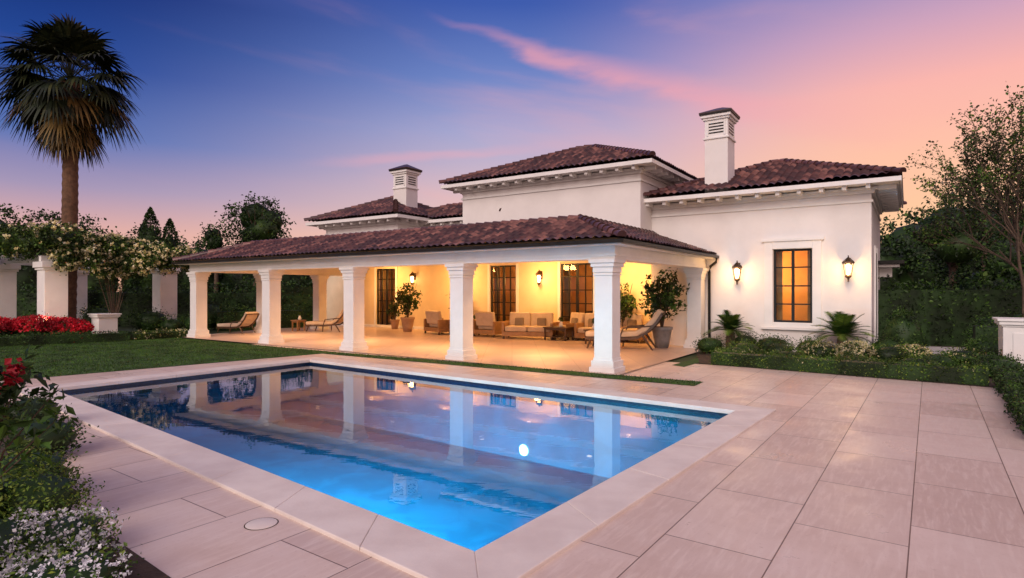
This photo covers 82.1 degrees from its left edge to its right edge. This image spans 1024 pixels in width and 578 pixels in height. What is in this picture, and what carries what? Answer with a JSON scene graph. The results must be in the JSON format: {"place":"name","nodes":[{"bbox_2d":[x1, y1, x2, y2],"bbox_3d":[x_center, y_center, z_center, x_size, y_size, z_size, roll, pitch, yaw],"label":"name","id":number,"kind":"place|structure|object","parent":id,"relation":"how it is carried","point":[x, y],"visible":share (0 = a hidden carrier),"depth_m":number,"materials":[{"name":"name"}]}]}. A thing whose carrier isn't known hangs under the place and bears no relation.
{"place":"outdoors","nodes":[
{"label":"outdoors","id":0,"kind":"place"},
{"bbox_2d":[0,405,170,577],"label":"planting bed","id":1,"kind":"object","parent":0,"point":[143,568],"visible":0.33,"depth_m":4.45,"materials":[{"name":"soil"}]},
{"bbox_2d":[0,461,40,518],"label":"shrub","id":2,"kind":"object","parent":1,"relation":"on","point":[3,484],"visible":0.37,"depth_m":4.93,"materials":[{"name":"green plant"}]},
{"bbox_2d":[0,497,56,577],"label":"flowering groundcover","id":3,"kind":"object","parent":1,"relation":"on","point":[7,529],"visible":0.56,"depth_m":4.33,"materials":[{"name":"white plant"}]},
{"bbox_2d":[3,387,71,427],"bbox_3d":[-7.291,1.824,8.842,1.101,0.612,1.077,0,0,29],"label":"shrub","id":4,"kind":"object","parent":1,"relation":"on","point":[33,404],"visible":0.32,"depth_m":8.72,"materials":[{"name":"green plant"}]},
{"bbox_2d":[0,344,78,478],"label":"red camellia shrub","id":5,"kind":"object","parent":1,"relation":"on","point":[12,378],"visible":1,"depth_m":5.12,"materials":[{"name":"green plant"}]},
{"bbox_2d":[0,433,87,481],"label":"shrub","id":6,"kind":"object","parent":1,"relation":"on","point":[36,461],"visible":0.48,"depth_m":5.84,"materials":[{"name":"green plant"}]},
{"bbox_2d":[0,398,98,456],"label":"shrub","id":7,"kind":"object","parent":1,"relation":"on","point":[67,436],"visible":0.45,"depth_m":7.30,"materials":[{"name":"green plant"}]},
{"bbox_2d":[0,456,104,520],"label":"shrub","id":8,"kind":"object","parent":1,"relation":"on","point":[57,491],"visible":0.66,"depth_m":5.11,"materials":[{"name":"green plant"}]},
{"bbox_2d":[0,495,129,573],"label":"flowering groundcover","id":9,"kind":"object","parent":1,"relation":"on","point":[76,523],"visible":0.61,"depth_m":4.49,"materials":[{"name":"white plant"}]},
{"bbox_2d":[0,531,144,577],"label":"flowering groundcover","id":10,"kind":"object","parent":1,"relation":"on","point":[63,562],"visible":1,"depth_m":3.98,"materials":[{"name":"white plant"}]},
{"bbox_2d":[68,567,121,577],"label":"flowering groundcover","id":11,"kind":"object","parent":1,"relation":"on","point":[76,571],"visible":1,"depth_m":3.71,"materials":[{"name":"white plant"}]},
{"bbox_2d":[0,331,701,385],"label":"lawn","id":12,"kind":"structure","parent":0,"point":[52,360],"depth_m":18.49,"materials":[{"name":"green plant"}]},
{"bbox_2d":[0,316,20,336],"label":"red azalea shrub","id":13,"kind":"object","parent":12,"relation":"on","point":[4,321],"visible":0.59,"depth_m":23.11,"materials":[{"name":"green plant"}]},
{"bbox_2d":[6,311,62,335],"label":"red azalea shrub","id":14,"kind":"object","parent":12,"relation":"on","point":[32,323],"visible":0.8,"depth_m":23.31,"materials":[{"name":"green plant"}]},
{"bbox_2d":[0,329,129,346],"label":"box hedge","id":15,"kind":"object","parent":12,"relation":"on","point":[47,338],"visible":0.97,"depth_m":22.83,"materials":[{"name":"green plant"}]},
{"bbox_2d":[40,315,94,334],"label":"red azalea shrub","id":16,"kind":"object","parent":12,"relation":"on","point":[70,324],"visible":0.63,"depth_m":23.63,"materials":[{"name":"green plant"}]},
{"bbox_2d":[0,13,143,318],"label":"fan palm tree","id":17,"kind":"object","parent":12,"relation":"on","point":[67,113],"visible":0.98,"depth_m":29.21,"materials":[{"name":"green plant"}]},
{"bbox_2d":[76,301,124,331],"bbox_3d":[-19.172,1.263,27.488,2.207,1.814,2.152,0,0,0],"label":"shrub","id":18,"kind":"object","parent":12,"relation":"on","point":[85,316],"visible":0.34,"depth_m":27.16,"materials":[{"name":"green plant"}]},
{"bbox_2d":[0,220,202,330],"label":"pergola","id":19,"kind":"object","parent":12,"relation":"on","point":[54,255],"visible":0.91,"depth_m":25.82,"materials":[{"name":"white plant"}]},
{"bbox_2d":[87,313,121,333],"bbox_3d":[-18.300,1.621,26.397,0.990,1.050,0.990,0,0,34],"label":"stone planter urn","id":20,"kind":"object","parent":12,"relation":"on","point":[104,321],"visible":0.69,"depth_m":26.15,"materials":[{"name":"white stone"}]},
{"bbox_2d":[125,305,171,332],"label":"shrub","id":21,"kind":"object","parent":12,"relation":"on","point":[148,321],"visible":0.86,"depth_m":27.79,"materials":[{"name":"green plant"}]},
{"bbox_2d":[17,280,283,327],"bbox_3d":[-21.811,0.911,34.248,17.008,3.120,2.447,0,0,5],"label":"hedge","id":22,"kind":"object","parent":12,"relation":"on","point":[131,302],"visible":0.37,"depth_m":33.59,"materials":[{"name":"green plant"}]},
{"bbox_2d":[129,327,188,339],"bbox_3d":[-15.141,1.952,25.598,0.795,0.610,2.654,0,0,36],"label":"flower border","id":23,"kind":"object","parent":12,"relation":"on","point":[143,335],"visible":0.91,"depth_m":25.23,"materials":[{"name":"green plant"}]},
{"bbox_2d":[155,314,186,331],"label":"shrub","id":24,"kind":"object","parent":12,"relation":"on","point":[172,324],"visible":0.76,"depth_m":27.70,"materials":[{"name":"green plant"}]},
{"bbox_2d":[116,292,748,367],"bbox_3d":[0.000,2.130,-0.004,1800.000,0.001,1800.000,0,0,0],"label":"ground","id":25,"kind":"structure","parent":0,"point":[692,356],"depth_m":25.30,"materials":[{"name":"brown soil"}]},
{"bbox_2d":[128,222,148,292],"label":"cypress tree","id":26,"kind":"object","parent":25,"relation":"on","point":[133,280],"visible":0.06,"depth_m":45.57,"materials":[{"name":"green plant"}]},
{"bbox_2d":[133,207,162,292],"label":"cypress tree","id":27,"kind":"object","parent":25,"relation":"on","point":[150,233],"visible":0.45,"depth_m":44.64,"materials":[{"name":"green plant"}]},
{"bbox_2d":[159,218,184,292],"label":"cypress tree","id":28,"kind":"object","parent":25,"relation":"on","point":[169,226],"visible":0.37,"depth_m":45.36,"materials":[{"name":"green plant"}]},
{"bbox_2d":[177,306,212,329],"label":"shrub","id":29,"kind":"object","parent":25,"relation":"on","point":[187,323],"visible":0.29,"depth_m":28.28,"materials":[{"name":"green plant"}]},
{"bbox_2d":[185,298,224,329],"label":"shrub","id":30,"kind":"object","parent":25,"relation":"on","point":[211,311],"visible":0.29,"depth_m":30.61,"materials":[{"name":"green plant"}]},
{"bbox_2d":[197,219,230,292],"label":"round tree","id":31,"kind":"object","parent":25,"relation":"on","point":[213,238],"visible":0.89,"depth_m":45.65,"materials":[{"name":"green plant"}]},
{"bbox_2d":[214,191,295,286],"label":"round tree","id":32,"kind":"object","parent":25,"relation":"on","point":[259,221],"visible":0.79,"depth_m":44.18,"materials":[{"name":"green plant"}]},
{"bbox_2d":[215,302,303,330],"bbox_3d":[-13.642,1.524,31.924,4.570,1.613,1.547,0,0,-31],"label":"hedge","id":33,"kind":"object","parent":25,"relation":"on","point":[230,316],"visible":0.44,"depth_m":31.34,"materials":[{"name":"green plant"}]},
{"bbox_2d":[234,275,312,323],"bbox_3d":[-12.278,0.684,37.755,10.180,3.530,2.550,0,0,-27],"label":"hedge","id":34,"kind":"object","parent":25,"relation":"on","point":[301,295],"visible":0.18,"depth_m":36.51,"materials":[{"name":"green plant"}]},
{"bbox_2d":[0,186,1023,292],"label":"background trees","id":35,"kind":"object","parent":25,"relation":"on","point":[891,245],"visible":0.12,"depth_m":36.39,"materials":[{"name":"green plant"}]},
{"bbox_2d":[171,107,906,372],"bbox_3d":[-1.061,-2.289,26.116,30.885,8.870,15.911,0,0,34],"label":"mediterranean villa","id":36,"kind":"object","parent":25,"relation":"on","point":[590,228],"visible":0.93,"depth_m":21.27,"materials":[{"name":"white paint"}]},
{"bbox_2d":[409,273,415,284],"bbox_3d":[-5.280,-0.529,31.201,0.352,0.817,0.377,0,0,34],"label":"wall lantern","id":37,"kind":"object","parent":36,"relation":"attached to","point":[412,278],"depth_m":31.12,"materials":[{"name":"white glass"}]},
{"bbox_2d":[536,270,542,286],"bbox_3d":[1.245,-0.487,26.800,0.352,0.817,0.377,0,0,34],"label":"wall lantern","id":38,"kind":"object","parent":36,"relation":"attached to","point":[539,273],"depth_m":26.72,"materials":[{"name":"white glass"}]},
{"bbox_2d":[377,248,811,324],"bbox_3d":[1.234,0.391,26.344,22.130,3.470,1.410,0,0,34],"label":"window and door frames","id":39,"kind":"structure","parent":36,"relation":"in","point":[792,267],"depth_m":26.01,"materials":[{"name":"black metal"}]},
{"bbox_2d":[732,261,742,283],"bbox_3d":[7.901,-0.574,20.610,0.370,0.860,0.397,0,0,34],"label":"wall lantern","id":40,"kind":"object","parent":36,"relation":"attached to","point":[737,266],"depth_m":20.52,"materials":[{"name":"white glass"}]},
{"bbox_2d":[842,255,854,281],"bbox_3d":[10.711,-0.647,18.714,0.370,0.860,0.397,0,0,34],"label":"wall lantern","id":41,"kind":"object","parent":36,"relation":"attached to","point":[848,261],"depth_m":18.62,"materials":[{"name":"white glass"}]},
{"bbox_2d":[186,325,698,374],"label":"porch floor","id":42,"kind":"structure","parent":0,"point":[570,354],"depth_m":21.25,"materials":[{"name":"beige tile"}]},
{"bbox_2d":[216,312,259,333],"bbox_3d":[-13.196,1.608,28.296,2.012,1.054,0.790,0,0,24],"label":"chaise longue","id":43,"kind":"object","parent":42,"relation":"on","point":[248,319],"visible":1,"depth_m":28.02,"materials":[{"name":"beige fabric"}]},
{"bbox_2d":[291,312,305,330],"bbox_3d":[-10.892,1.622,29.992,0.570,1.013,0.550,0,0,34],"label":"side table","id":44,"kind":"object","parent":42,"relation":"on","point":[299,320],"visible":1,"depth_m":29.89,"materials":[{"name":"brown wood"}]},
{"bbox_2d":[305,309,343,331],"bbox_3d":[-9.196,1.559,29.596,2.214,1.160,0.869,0,0,14],"label":"chaise longue","id":45,"kind":"object","parent":42,"relation":"on","point":[338,320],"visible":0.8,"depth_m":29.23,"materials":[{"name":"beige fabric"}]},
{"bbox_2d":[387,301,401,328],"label":"potted plant","id":46,"kind":"object","parent":42,"relation":"on","point":[394,323],"visible":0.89,"depth_m":31.23,"materials":[{"name":"green plant"}]},
{"bbox_2d":[392,283,421,331],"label":"potted plant","id":47,"kind":"object","parent":42,"relation":"on","point":[406,298],"visible":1,"depth_m":29.13,"materials":[{"name":"green plant"}]},
{"bbox_2d":[424,310,449,334],"bbox_3d":[-3.400,1.570,27.997,1.045,1.110,1.485,0,0,-36],"label":"armchair","id":48,"kind":"object","parent":42,"relation":"on","point":[434,321],"visible":0.85,"depth_m":27.50,"materials":[{"name":"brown wood"}]},
{"bbox_2d":[473,312,506,337],"bbox_3d":[-0.950,1.567,26.397,1.320,1.110,1.045,0,0,39],"label":"armchair","id":49,"kind":"object","parent":42,"relation":"on","point":[487,323],"visible":0.73,"depth_m":25.95,"materials":[{"name":"beige fabric"}]},
{"bbox_2d":[502,312,556,339],"bbox_3d":[0.750,1.565,25.197,2.200,1.110,1.045,0,0,14],"label":"sofa","id":50,"kind":"object","parent":42,"relation":"on","point":[525,324],"visible":0.94,"depth_m":25.20,"materials":[{"name":"beige fabric"}]},
{"bbox_2d":[543,317,573,340],"bbox_3d":[1.950,1.624,24.397,1.100,0.990,0.800,0,0,34],"label":"coffee table","id":51,"kind":"object","parent":42,"relation":"on","point":[562,327],"visible":0.98,"depth_m":24.29,"materials":[{"name":"brown wood"}]},
{"bbox_2d":[556,312,584,339],"bbox_3d":[2.500,1.565,25.197,1.045,1.110,1.210,0,0,-26],"label":"armchair","id":52,"kind":"object","parent":42,"relation":"on","point":[576,317],"visible":0.35,"depth_m":25.02,"materials":[{"name":"beige fabric"}]},
{"bbox_2d":[583,318,593,343],"bbox_3d":[3.100,1.617,22.797,0.500,0.998,0.500,0,0,34],"label":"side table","id":53,"kind":"object","parent":42,"relation":"on","point":[585,330],"visible":0.37,"depth_m":22.72,"materials":[{"name":"brown wood"}]},
{"bbox_2d":[574,313,646,342],"bbox_3d":[4.000,1.563,23.897,2.750,1.110,1.045,0,0,29],"label":"sofa","id":54,"kind":"object","parent":42,"relation":"on","point":[634,319],"visible":0.47,"depth_m":23.92,"materials":[{"name":"beige fabric"}]},
{"bbox_2d":[585,309,664,350],"bbox_3d":[4.055,1.414,20.996,2.716,1.423,1.066,0,0,20],"label":"chaise longue","id":55,"kind":"object","parent":42,"relation":"on","point":[649,325],"visible":0.78,"depth_m":20.42,"materials":[{"name":"beige fabric"}]},
{"bbox_2d":[620,282,639,340],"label":"potted plant","id":56,"kind":"object","parent":42,"relation":"on","point":[626,299],"visible":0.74,"depth_m":23.76,"materials":[{"name":"green plant"}]},
{"bbox_2d":[638,267,689,347],"bbox_3d":[5.449,0.661,21.236,1.799,2.904,1.677,0,0,34],"label":"potted plant","id":57,"kind":"object","parent":42,"relation":"on","point":[661,334],"visible":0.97,"depth_m":20.98,"materials":[{"name":"green plant"}]},
{"bbox_2d":[448,319,479,334],"bbox_3d":[-2.200,1.569,27.197,1.210,1.110,1.045,0,0,-26],"label":"armchair","id":58,"kind":"object","parent":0,"point":[449,326],"visible":0.14,"depth_m":27.34,"materials":[{"name":"brown wicker"}]},
{"bbox_2d":[0,344,1023,577],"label":"patio paving","id":59,"kind":"structure","parent":0,"point":[818,475],"depth_m":5.89,"materials":[{"name":"stone"}]},
{"bbox_2d":[244,517,278,529],"bbox_3d":[-2.250,2.105,5.276,0.290,0.004,0.290,0,0,0],"label":"skimmer lid","id":60,"kind":"object","parent":59,"relation":"on","point":[261,523],"visible":1,"depth_m":5.27,"materials":[{"name":"plastic"}]},
{"bbox_2d":[20,357,775,577],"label":"swimming pool","id":61,"kind":"structure","parent":59,"relation":"in","point":[420,473],"depth_m":11.79,"materials":[{"name":"liquid"}]},
{"bbox_2d":[0,0,1023,291],"label":"sky","id":62,"kind":"structure","parent":0,"point":[308,106],"materials":[{"name":"blue"}]},
{"bbox_2d":[674,358,698,366],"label":"lawn","id":63,"kind":"structure","parent":0,"point":[689,362],"depth_m":16.73,"materials":[{"name":"green plant"}]},
{"bbox_2d":[696,345,999,386],"bbox_3d":[24.700,2.110,12.496,40.600,0.001,35.000,0,0,0],"label":"planting bed","id":64,"kind":"object","parent":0,"point":[704,357],"visible":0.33,"depth_m":16.93,"materials":[{"name":"soil"}]},
{"bbox_2d":[692,333,728,353],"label":"shrub","id":65,"kind":"object","parent":64,"relation":"on","point":[706,344],"visible":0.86,"depth_m":19.11,"materials":[{"name":"green plant"}]},
{"bbox_2d":[703,310,758,346],"bbox_3d":[7.430,1.411,20.027,1.925,1.447,1.622,0,0,31],"label":"sago palm","id":66,"kind":"object","parent":64,"relation":"on","point":[730,323],"visible":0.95,"depth_m":19.84,"materials":[{"name":"green plant"}]},
{"bbox_2d":[719,341,751,353],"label":"shrub","id":67,"kind":"object","parent":64,"relation":"on","point":[740,348],"visible":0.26,"depth_m":17.32,"materials":[{"name":"green plant"}]},
{"bbox_2d":[727,329,758,346],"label":"shrub","id":68,"kind":"object","parent":64,"relation":"on","point":[745,337],"visible":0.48,"depth_m":19.06,"materials":[{"name":"green plant"}]},
{"bbox_2d":[725,338,766,353],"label":"shrub","id":69,"kind":"object","parent":64,"relation":"on","point":[751,345],"visible":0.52,"depth_m":17.72,"materials":[{"name":"green plant"}]},
{"bbox_2d":[753,333,793,351],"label":"shrub","id":70,"kind":"object","parent":64,"relation":"on","point":[764,340],"visible":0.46,"depth_m":18.61,"materials":[{"name":"green plant"}]},
{"bbox_2d":[762,336,797,353],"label":"shrub","id":71,"kind":"object","parent":64,"relation":"on","point":[778,347],"visible":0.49,"depth_m":17.46,"materials":[{"name":"green plant"}]},
{"bbox_2d":[766,343,809,356],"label":"shrub","id":72,"kind":"object","parent":64,"relation":"on","point":[788,352],"visible":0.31,"depth_m":16.50,"materials":[{"name":"green plant"}]},
{"bbox_2d":[792,335,821,355],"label":"shrub","id":73,"kind":"object","parent":64,"relation":"on","point":[805,341],"visible":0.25,"depth_m":18.25,"materials":[{"name":"green plant"}]},
{"bbox_2d":[798,338,840,358],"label":"shrub","id":74,"kind":"object","parent":64,"relation":"on","point":[819,348],"visible":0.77,"depth_m":16.69,"materials":[{"name":"green plant"}]},
{"bbox_2d":[807,311,882,347],"bbox_3d":[10.283,1.408,18.109,2.152,1.447,2.165,0,0,0],"label":"sago palm","id":75,"kind":"object","parent":64,"relation":"on","point":[842,325],"visible":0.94,"depth_m":17.96,"materials":[{"name":"green plant"}]},
{"bbox_2d":[708,347,992,385],"bbox_3d":[8.139,1.904,14.843,6.252,0.658,0.833,0,0,39],"label":"box hedge","id":76,"kind":"object","parent":64,"relation":"on","point":[939,372],"visible":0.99,"depth_m":14.37,"materials":[{"name":"green plant"}]},
{"bbox_2d":[834,348,876,360],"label":"shrub","id":77,"kind":"object","parent":64,"relation":"on","point":[848,354],"visible":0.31,"depth_m":15.54,"materials":[{"name":"green plant"}]},
{"bbox_2d":[833,337,879,359],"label":"shrub","id":78,"kind":"object","parent":64,"relation":"on","point":[861,347],"visible":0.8,"depth_m":16.19,"materials":[{"name":"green plant"}]},
{"bbox_2d":[866,332,906,349],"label":"shrub","id":79,"kind":"object","parent":64,"relation":"on","point":[889,341],"visible":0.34,"depth_m":17.46,"materials":[{"name":"green plant"}]},
{"bbox_2d":[871,338,913,361],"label":"shrub","id":80,"kind":"object","parent":64,"relation":"on","point":[891,351],"visible":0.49,"depth_m":16.00,"materials":[{"name":"green plant"}]},
{"bbox_2d":[879,305,929,349],"bbox_3d":[12.151,1.386,18.281,1.367,1.736,1.355,0,0,0],"label":"conical shrub","id":81,"kind":"object","parent":64,"relation":"on","point":[906,327],"visible":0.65,"depth_m":17.99,"materials":[{"name":"green plant"}]},
{"bbox_2d":[892,338,933,358],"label":"shrub","id":82,"kind":"object","parent":64,"relation":"on","point":[922,350],"visible":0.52,"depth_m":16.38,"materials":[{"name":"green plant"}]},
{"bbox_2d":[886,349,942,365],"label":"shrub","id":83,"kind":"object","parent":64,"relation":"on","point":[910,358],"visible":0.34,"depth_m":14.76,"materials":[{"name":"green plant"}]},
{"bbox_2d":[917,350,963,366],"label":"shrub","id":84,"kind":"object","parent":64,"relation":"on","point":[948,360],"visible":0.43,"depth_m":15.00,"materials":[{"name":"green plant"}]},
{"bbox_2d":[878,270,1023,345],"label":"hedge","id":85,"kind":"object","parent":64,"relation":"on","point":[944,318],"visible":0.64,"depth_m":21.93,"materials":[{"name":"green plant"}]},
{"bbox_2d":[900,197,1019,289],"bbox_3d":[20.448,-1.143,27.004,4.384,6.689,4.710,0,0,0],"label":"broadleaf tree","id":86,"kind":"object","parent":64,"relation":"on","point":[954,257],"visible":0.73,"depth_m":26.31,"materials":[{"name":"green plant"}]},
{"bbox_2d":[899,85,1023,316],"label":"sparse olive tree","id":87,"kind":"object","parent":64,"relation":"on","point":[985,178],"visible":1,"depth_m":19.36,"materials":[{"name":"green plant"}]},
{"bbox_2d":[937,345,986,366],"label":"shrub","id":88,"kind":"object","parent":64,"relation":"on","point":[961,353],"visible":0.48,"depth_m":16.22,"materials":[{"name":"green plant"}]},
{"bbox_2d":[954,334,997,354],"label":"shrub","id":89,"kind":"object","parent":64,"relation":"on","point":[985,343],"visible":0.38,"depth_m":16.72,"materials":[{"name":"green plant"}]},
{"bbox_2d":[962,312,999,341],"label":"shrub","id":90,"kind":"object","parent":64,"relation":"on","point":[988,321],"visible":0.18,"depth_m":19.16,"materials":[{"name":"green plant"}]},
{"bbox_2d":[939,181,1023,270],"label":"broadleaf tree","id":91,"kind":"object","parent":64,"relation":"on","point":[989,240],"visible":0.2,"depth_m":28.74,"materials":[{"name":"green plant"}]},
{"bbox_2d":[961,344,1021,367],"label":"shrub","id":92,"kind":"object","parent":64,"relation":"on","point":[982,359],"visible":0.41,"depth_m":14.96,"materials":[{"name":"green plant"}]},
{"bbox_2d":[961,351,1023,378],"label":"shrub","id":93,"kind":"object","parent":64,"relation":"on","point":[994,361],"visible":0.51,"depth_m":13.83,"materials":[{"name":"green plant"}]},
{"bbox_2d":[967,313,1023,342],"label":"hedge","id":94,"kind":"object","parent":64,"relation":"on","point":[978,330],"visible":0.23,"depth_m":17.40,"materials":[{"name":"green plant"}]},
{"bbox_2d":[990,363,1023,434],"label":"box hedge","id":95,"kind":"object","parent":64,"relation":"on","point":[1010,384],"visible":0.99,"depth_m":10.34,"materials":[{"name":"green plant"}]},
{"bbox_2d":[992,317,1023,363],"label":"stone pedestal","id":96,"kind":"object","parent":64,"relation":"on","point":[1011,333],"visible":0.59,"depth_m":14.67,"materials":[{"name":"white stone"}]},
{"bbox_2d":[1007,308,1021,317],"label":"shrub","id":97,"kind":"object","parent":64,"relation":"on","point":[1017,315],"visible":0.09,"depth_m":18.84,"materials":[{"name":"green plant"}]},
{"bbox_2d":[925,346,963,353],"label":"garden path","id":98,"kind":"structure","parent":0,"point":[937,349],"depth_m":20.55,"materials":[{"name":"grey stone"}]}
]}

